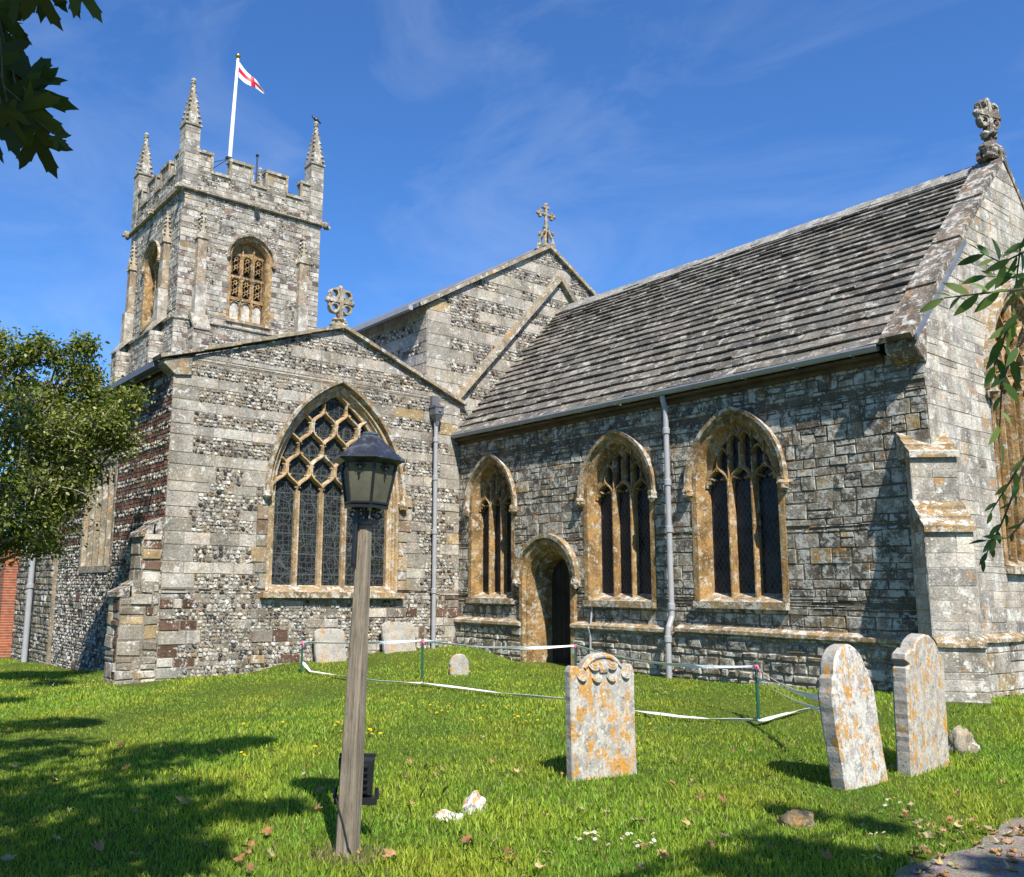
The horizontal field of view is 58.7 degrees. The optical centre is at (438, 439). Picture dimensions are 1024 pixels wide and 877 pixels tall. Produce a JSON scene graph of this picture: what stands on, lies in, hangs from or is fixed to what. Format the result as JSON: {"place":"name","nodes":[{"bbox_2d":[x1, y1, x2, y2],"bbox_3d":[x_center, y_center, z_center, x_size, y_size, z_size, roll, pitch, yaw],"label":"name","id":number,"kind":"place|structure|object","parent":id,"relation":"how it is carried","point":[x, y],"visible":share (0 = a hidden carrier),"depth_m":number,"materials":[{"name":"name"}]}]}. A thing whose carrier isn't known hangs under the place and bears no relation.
{"place":"outdoors","nodes":[
{"label":"outdoors","id":0,"kind":"place"},
{"bbox_2d":[0,645,1023,876],"bbox_3d":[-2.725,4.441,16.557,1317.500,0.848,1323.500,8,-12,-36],"label":"ground","id":1,"kind":"structure","parent":0,"point":[321,694],"depth_m":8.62,"materials":[{"name":"green plant"}]},
{"bbox_2d":[1,851,16,860],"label":"fallen leaf","id":2,"kind":"object","parent":1,"relation":"on","point":[7,857],"visible":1,"depth_m":5.29,"materials":[{"name":"beige plant"}]},
{"bbox_2d":[0,550,18,657],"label":"brick wall","id":3,"kind":"structure","parent":1,"relation":"on","point":[8,584],"depth_m":25.95,"materials":[{"name":"red brick"}]},
{"bbox_2d":[0,0,102,178],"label":"sycamore tree","id":4,"kind":"object","parent":1,"relation":"on","point":[29,123],"visible":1,"depth_m":2.31,"materials":[{"name":"green plant"}]},
{"bbox_2d":[0,321,159,576],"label":"tree","id":5,"kind":"object","parent":1,"relation":"on","point":[53,421],"visible":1,"depth_m":16.20,"materials":[{"name":"green plant"}]},
{"bbox_2d":[90,838,104,850],"bbox_3d":[-2.055,2.465,5.493,0.084,0.046,0.135,-8,22,-42],"label":"fallen leaf","id":6,"kind":"object","parent":1,"relation":"on","point":[99,847],"visible":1,"depth_m":5.51,"materials":[{"name":"brown plant"}]},
{"bbox_2d":[174,795,201,804],"bbox_3d":[-1.840,2.649,6.677,0.212,0.082,0.136,1,-9,1],"label":"fallen leaf","id":7,"kind":"object","parent":1,"relation":"on","point":[182,799],"visible":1,"depth_m":6.65,"materials":[{"name":"beige plant"}]},
{"bbox_2d":[230,853,244,861],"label":"fallen leaf","id":8,"kind":"object","parent":1,"relation":"on","point":[238,857],"visible":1,"depth_m":5.32,"materials":[{"name":"brown plant"}]},
{"bbox_2d":[241,841,255,846],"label":"fallen leaf","id":9,"kind":"object","parent":1,"relation":"on","point":[251,843],"visible":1,"depth_m":5.60,"materials":[{"name":"brown plant"}]},
{"bbox_2d":[244,849,255,855],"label":"fallen leaf","id":10,"kind":"object","parent":1,"relation":"on","point":[248,851],"visible":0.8,"depth_m":5.43,"materials":[{"name":"brown plant"}]},
{"bbox_2d":[246,861,256,870],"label":"fallen leaf","id":11,"kind":"object","parent":1,"relation":"on","point":[250,867],"visible":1,"depth_m":5.15,"materials":[{"name":"brown plant"}]},
{"bbox_2d":[261,827,271,834],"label":"fallen leaf","id":12,"kind":"object","parent":1,"relation":"on","point":[266,830],"visible":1,"depth_m":5.94,"materials":[{"name":"brown plant"}]},
{"bbox_2d":[300,638,303,672],"bbox_3d":[-2.582,4.143,17.155,0.055,0.742,0.094,3,-10,-14],"label":"barrier stake","id":13,"kind":"object","parent":1,"relation":"on","point":[302,646],"visible":0.96,"depth_m":17.16,"materials":[{"name":"green plastic"}]},
{"bbox_2d":[303,640,420,643],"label":"barrier tape","id":14,"kind":"object","parent":13,"relation":"attached to","point":[373,642],"visible":0.86,"depth_m":16.36,"materials":[{"name":"white plastic"}]},
{"bbox_2d":[315,786,324,792],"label":"fallen leaf","id":15,"kind":"object","parent":1,"relation":"on","point":[320,788],"visible":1,"depth_m":7.15,"materials":[{"name":"brown plant"}]},
{"bbox_2d":[313,628,346,662],"bbox_3d":[-2.244,4.377,18.817,0.738,0.897,0.100,8,-24,-36],"label":"leaning slab","id":16,"kind":"object","parent":1,"relation":"on","point":[323,653],"depth_m":18.79,"materials":[{"name":"stone"}]},
{"bbox_2d":[333,753,378,804],"bbox_3d":[-0.544,2.406,5.956,0.307,0.635,0.152,1,-9,0],"label":"floodlight","id":17,"kind":"object","parent":1,"relation":"on","point":[368,798],"visible":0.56,"depth_m":5.95,"materials":[{"name":"black paint"}]},
{"bbox_2d":[303,662,421,683],"bbox_3d":[-1.719,4.188,16.277,0.611,0.081,4.372,7,-11,-34],"label":"barrier tape","id":18,"kind":"object","parent":1,"relation":"on","point":[306,666],"visible":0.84,"depth_m":15.12,"materials":[{"name":"white plastic"}]},
{"bbox_2d":[333,432,404,857],"bbox_3d":[-0.514,1.337,5.826,0.493,2.804,0.479,-2,-10,25],"label":"lamp post","id":19,"kind":"object","parent":1,"relation":"on","point":[368,462],"visible":1,"depth_m":5.83,"materials":[{"name":"brown wood"}]},
{"bbox_2d":[382,848,396,857],"bbox_3d":[-0.277,2.470,5.418,0.135,0.046,0.084,-7,16,-16],"label":"fallen leaf","id":20,"kind":"object","parent":1,"relation":"on","point":[390,852],"visible":1,"depth_m":5.43,"materials":[{"name":"brown plant"}]},
{"bbox_2d":[380,622,416,653],"bbox_3d":[-0.864,4.419,19.813,0.863,0.850,0.100,8,-24,-36],"label":"leaning slab","id":21,"kind":"object","parent":1,"relation":"on","point":[393,631],"depth_m":19.78,"materials":[{"name":"stone"}]},
{"bbox_2d":[421,636,424,678],"bbox_3d":[-0.276,3.855,15.767,0.055,0.842,0.094,3,-10,-14],"label":"barrier stake","id":22,"kind":"object","parent":1,"relation":"on","point":[422,650],"visible":0.98,"depth_m":15.79,"materials":[{"name":"green plastic"}]},
{"bbox_2d":[424,639,573,648],"bbox_3d":[1.068,3.598,15.908,2.695,0.164,0.041,1,-9,-3],"label":"barrier tape","id":23,"kind":"object","parent":22,"relation":"attached to","point":[524,647],"visible":1,"depth_m":15.90,"materials":[{"name":"white plastic"}]},
{"bbox_2d":[432,809,463,821],"bbox_3d":[0.055,2.737,6.470,0.239,0.186,0.137,-1,-10,13],"label":"rock","id":24,"kind":"object","parent":1,"relation":"on","point":[443,812],"visible":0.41,"depth_m":6.46,"materials":[{"name":"grey stone"}]},
{"bbox_2d":[449,654,469,675],"bbox_3d":[0.379,4.234,16.620,0.399,0.584,0.100,5,-15,-26],"label":"headstone","id":25,"kind":"object","parent":1,"relation":"on","point":[459,664],"visible":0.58,"depth_m":16.59,"materials":[{"name":"stone"}]},
{"bbox_2d":[459,837,470,842],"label":"fallen leaf","id":26,"kind":"object","parent":1,"relation":"on","point":[465,840],"visible":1,"depth_m":5.74,"materials":[{"name":"brown plant"}]},
{"bbox_2d":[462,790,486,814],"bbox_3d":[0.256,2.723,6.661,0.170,0.273,0.129,29,-11,-1],"label":"rock","id":27,"kind":"object","parent":1,"relation":"on","point":[474,799],"visible":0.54,"depth_m":6.64,"materials":[{"name":"grey stone"}]},
{"bbox_2d":[420,682,564,699],"bbox_3d":[0.716,3.800,13.681,2.804,0.042,0.170,-8,-13,43],"label":"barrier tape","id":28,"kind":"object","parent":1,"relation":"on","point":[525,695],"visible":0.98,"depth_m":13.47,"materials":[{"name":"white plastic"}]},
{"bbox_2d":[498,846,512,853],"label":"fallen leaf","id":29,"kind":"object","parent":1,"relation":"on","point":[508,851],"visible":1,"depth_m":5.51,"materials":[{"name":"brown plant"}]},
{"bbox_2d":[10,78,1023,702],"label":"church","id":30,"kind":"structure","parent":1,"relation":"on","point":[776,456],"depth_m":18.00,"materials":[{"name":"grey stone"}]},
{"bbox_2d":[79,452,118,572],"bbox_3d":[-7.730,1.748,20.912,0.280,2.630,2.460,8,-12,-36],"label":"side window","id":31,"kind":"structure","parent":30,"relation":"in","point":[94,558],"depth_m":20.74,"materials":[{"name":"grey stone"}]},
{"bbox_2d":[138,240,160,333],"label":"belfry window","id":32,"kind":"structure","parent":30,"relation":"in","point":[150,263],"depth_m":41.65,"materials":[{"name":"stone"}]},
{"bbox_2d":[225,234,275,328],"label":"belfry window","id":33,"kind":"structure","parent":30,"relation":"in","point":[250,267],"depth_m":40.54,"materials":[{"name":"stone"}]},
{"bbox_2d":[213,53,290,193],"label":"flagpole","id":34,"kind":"object","parent":30,"relation":"on","point":[231,136],"visible":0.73,"depth_m":44.34,"materials":[{"name":"white metal"}]},
{"bbox_2d":[238,62,263,92],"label":"flag","id":35,"kind":"object","parent":34,"relation":"hanging from","point":[245,76],"visible":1,"depth_m":45.03,"materials":[{"name":"white fabric"}]},
{"bbox_2d":[253,154,258,183],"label":"weather mast","id":36,"kind":"object","parent":30,"relation":"on","point":[257,155],"visible":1,"depth_m":41.40,"materials":[{"name":"grey metal"}]},
{"bbox_2d":[312,115,320,123],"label":"bird","id":37,"kind":"object","parent":30,"relation":"on","point":[316,119],"visible":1,"depth_m":43.70},
{"bbox_2d":[260,379,407,597],"bbox_3d":[-2.221,1.035,19.718,3.550,4.755,0.452,8,-12,-36],"label":"chapel window","id":38,"kind":"structure","parent":30,"relation":"in","point":[309,533],"depth_m":19.64,"materials":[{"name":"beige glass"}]},
{"bbox_2d":[463,452,517,603],"bbox_3d":[1.250,1.999,20.608,0.472,3.408,1.859,8,-12,-36],"label":"chancel window","id":39,"kind":"structure","parent":30,"relation":"in","point":[490,498],"depth_m":20.85,"materials":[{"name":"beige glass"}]},
{"bbox_2d":[512,533,580,665],"bbox_3d":[2.432,3.441,18.923,0.757,2.920,1.967,8,-12,-36],"label":"doorway","id":40,"kind":"structure","parent":30,"relation":"in","point":[546,574],"depth_m":19.27,"materials":[{"name":"beige stone"}]},
{"bbox_2d":[575,429,658,607],"bbox_3d":[3.513,1.512,17.591,0.472,3.432,2.097,8,-12,-36],"label":"chancel window","id":41,"kind":"structure","parent":30,"relation":"in","point":[617,493],"depth_m":17.77,"materials":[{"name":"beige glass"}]},
{"bbox_2d":[682,406,789,609],"bbox_3d":[5.116,1.142,15.463,0.468,3.442,2.132,8,-12,-36],"label":"chancel window","id":42,"kind":"structure","parent":30,"relation":"in","point":[736,481],"depth_m":15.62,"materials":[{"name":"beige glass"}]},
{"bbox_2d":[983,278,1023,574],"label":"east window","id":43,"kind":"structure","parent":30,"relation":"in","point":[1011,435],"depth_m":14.80,"materials":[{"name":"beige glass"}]},
{"bbox_2d":[535,858,549,867],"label":"fallen leaf","id":44,"kind":"object","parent":1,"relation":"on","point":[538,865],"visible":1,"depth_m":5.22,"materials":[{"name":"beige plant"}]},
{"bbox_2d":[574,641,577,665],"bbox_3d":[2.415,3.917,15.907,0.055,0.728,0.094,3,-10,-14],"label":"barrier stake","id":45,"kind":"object","parent":1,"relation":"on","point":[575,650],"visible":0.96,"depth_m":15.94,"materials":[{"name":"green plastic"}]},
{"bbox_2d":[576,644,753,667],"bbox_3d":[3.232,3.316,13.752,0.041,0.161,4.775,4,-10,-20],"label":"barrier tape","id":46,"kind":"object","parent":45,"relation":"attached to","point":[692,665],"visible":0.9,"depth_m":12.97,"materials":[{"name":"white plastic"}]},
{"bbox_2d":[564,652,636,781],"bbox_3d":[1.439,2.593,7.953,0.736,1.414,0.121,6,-12,-30],"label":"headstone","id":47,"kind":"object","parent":1,"relation":"on","point":[600,716],"visible":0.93,"depth_m":7.94,"materials":[{"name":"stone"}]},
{"bbox_2d":[631,817,651,821],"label":"fallen leaf","id":48,"kind":"object","parent":1,"relation":"on","point":[640,820],"visible":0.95,"depth_m":6.21,"materials":[{"name":"beige plant"}]},
{"bbox_2d":[658,848,669,856],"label":"fallen leaf","id":49,"kind":"object","parent":1,"relation":"on","point":[662,852],"visible":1,"depth_m":5.45,"materials":[{"name":"brown plant"}]},
{"bbox_2d":[635,710,758,720],"bbox_3d":[3.127,3.412,11.169,1.534,0.042,0.274,-5,-11,29],"label":"barrier tape","id":50,"kind":"object","parent":1,"relation":"on","point":[722,719],"visible":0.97,"depth_m":11.00,"materials":[{"name":"white plastic"}]},
{"bbox_2d":[706,838,714,848],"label":"fallen leaf","id":51,"kind":"object","parent":1,"relation":"on","point":[710,843],"visible":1,"depth_m":5.70,"materials":[{"name":"brown plant"}]},
{"bbox_2d":[718,792,729,802],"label":"fallen leaf","id":52,"kind":"object","parent":1,"relation":"on","point":[723,798],"visible":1,"depth_m":6.88,"materials":[{"name":"brown plant"}]},
{"bbox_2d":[754,661,760,718],"bbox_3d":[4.046,3.223,11.473,0.055,0.822,0.094,3,-10,-14],"label":"barrier stake","id":53,"kind":"object","parent":1,"relation":"on","point":[756,669],"visible":0.92,"depth_m":11.48,"materials":[{"name":"green plastic"}]},
{"bbox_2d":[756,666,817,696],"bbox_3d":[3.778,2.614,9.720,0.025,0.132,3.735,-1,-10,8],"label":"barrier tape","id":54,"kind":"object","parent":53,"relation":"attached to","point":[813,694],"visible":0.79,"depth_m":9.40,"materials":[{"name":"white plastic"}]},
{"bbox_2d":[757,676,817,700],"bbox_3d":[3.773,2.669,9.711,0.027,0.124,3.735,-1,-10,8],"label":"barrier tape","id":55,"kind":"object","parent":53,"relation":"attached to","point":[808,696],"visible":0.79,"depth_m":9.40,"materials":[{"name":"white plastic"}]},
{"bbox_2d":[757,678,819,710],"bbox_3d":[3.777,2.742,9.698,0.025,0.092,3.735,-1,-10,8],"label":"barrier tape","id":56,"kind":"object","parent":53,"relation":"attached to","point":[812,707],"visible":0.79,"depth_m":9.25,"materials":[{"name":"white plastic"}]},
{"bbox_2d":[756,708,812,721],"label":"barrier tape","id":57,"kind":"object","parent":1,"relation":"on","point":[773,717],"visible":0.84,"depth_m":11.35,"materials":[{"name":"white plastic"}]},
{"bbox_2d":[778,809,815,828],"bbox_3d":[2.535,2.717,6.412,0.284,0.191,0.194,3,-10,-16],"label":"rock","id":58,"kind":"object","parent":1,"relation":"on","point":[802,818],"visible":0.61,"depth_m":6.37,"materials":[{"name":"grey stone"}]},
{"bbox_2d":[818,848,833,860],"bbox_3d":[2.362,2.523,5.508,0.077,0.027,0.128,-11,8,-16],"label":"fallen leaf","id":59,"kind":"object","parent":1,"relation":"on","point":[826,854],"visible":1,"depth_m":5.52,"materials":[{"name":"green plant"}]},
{"bbox_2d":[818,644,887,790],"bbox_3d":[3.528,2.544,7.716,0.658,1.571,0.150,-1,-9,-37],"label":"headstone","id":60,"kind":"object","parent":1,"relation":"on","point":[850,725],"visible":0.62,"depth_m":7.63,"materials":[{"name":"stone"}]},
{"bbox_2d":[905,847,919,857],"bbox_3d":[2.909,2.541,5.567,0.075,0.036,0.114,29,-53,-26],"label":"fallen leaf","id":61,"kind":"object","parent":1,"relation":"on","point":[917,853],"visible":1,"depth_m":5.55,"materials":[{"name":"brown plant"}]},
{"bbox_2d":[891,633,949,776],"bbox_3d":[4.442,2.613,8.340,0.828,1.617,0.140,9,-11,-40],"label":"headstone","id":62,"kind":"object","parent":1,"relation":"on","point":[920,715],"visible":0.69,"depth_m":8.21,"materials":[{"name":"stone"}]},
{"bbox_2d":[918,842,934,853],"bbox_3d":[3.043,2.550,5.641,0.121,0.038,0.079,14,8,33],"label":"fallen leaf","id":63,"kind":"object","parent":1,"relation":"on","point":[924,849],"visible":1,"depth_m":5.66,"materials":[{"name":"brown plant"}]},
{"bbox_2d":[923,830,934,837],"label":"fallen leaf","id":64,"kind":"object","parent":1,"relation":"on","point":[929,835],"visible":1,"depth_m":6.04,"materials":[{"name":"beige plant"}]},
{"bbox_2d":[953,819,964,826],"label":"fallen leaf","id":65,"kind":"object","parent":1,"relation":"on","point":[956,824],"visible":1,"depth_m":6.27,"materials":[{"name":"beige plant"}]},
{"bbox_2d":[948,725,980,754],"bbox_3d":[5.360,3.153,9.287,0.548,0.450,0.307,9,-13,-41],"label":"broken stone","id":66,"kind":"object","parent":1,"relation":"on","point":[960,737],"visible":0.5,"depth_m":9.18,"materials":[{"name":"grey stone"}]},
{"bbox_2d":[0,0,1023,530],"label":"sky","id":67,"kind":"structure","parent":0,"point":[657,136],"materials":[{"name":"blue"}]},
{"bbox_2d":[894,817,1023,876],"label":"path","id":68,"kind":"structure","parent":0,"point":[975,862],"depth_m":5.56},
{"bbox_2d":[929,854,942,864],"bbox_3d":[3.027,2.546,5.486,0.074,0.043,0.116,6,-6,-10],"label":"fallen leaf","id":69,"kind":"object","parent":68,"relation":"on","point":[939,861],"visible":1,"depth_m":5.50,"materials":[{"name":"beige plant"}]},
{"bbox_2d":[934,871,949,876],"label":"fallen leaf","id":70,"kind":"object","parent":68,"relation":"on","point":[944,874],"visible":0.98,"depth_m":5.25,"materials":[{"name":"brown plant"}]},
{"bbox_2d":[990,866,1003,871],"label":"fallen leaf","id":71,"kind":"object","parent":68,"relation":"on","point":[993,868],"visible":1,"depth_m":5.37,"materials":[{"name":"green plant"}]},
{"bbox_2d":[1003,837,1014,843],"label":"fallen leaf","id":72,"kind":"object","parent":68,"relation":"on","point":[1007,840],"visible":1,"depth_m":5.96,"materials":[{"name":"brown plant"}]},
{"bbox_2d":[1005,850,1016,856],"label":"fallen leaf","id":73,"kind":"object","parent":68,"relation":"on","point":[1012,854],"visible":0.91,"depth_m":5.67,"materials":[{"name":"brown plant"}]},
{"bbox_2d":[1003,860,1019,871],"bbox_3d":[3.402,2.526,5.358,0.134,0.050,0.085,7,-6,1],"label":"fallen leaf","id":74,"kind":"object","parent":68,"relation":"on","point":[1011,867],"visible":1,"depth_m":5.35,"materials":[{"name":"green plant"}]},
{"bbox_2d":[1007,855,1023,862],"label":"fallen leaf","id":75,"kind":"object","parent":68,"relation":"on","point":[1012,859],"visible":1,"depth_m":5.54,"materials":[{"name":"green plant"}]},
{"bbox_2d":[1008,847,1022,853],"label":"fallen leaf","id":76,"kind":"object","parent":68,"relation":"on","point":[1014,849],"visible":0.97,"depth_m":5.77,"materials":[{"name":"brown plant"}]},
{"bbox_2d":[919,238,1023,571],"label":"branch","id":77,"kind":"object","parent":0,"point":[1009,327],"visible":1,"depth_m":3.25,"materials":[{"name":"green plant"}]}
]}

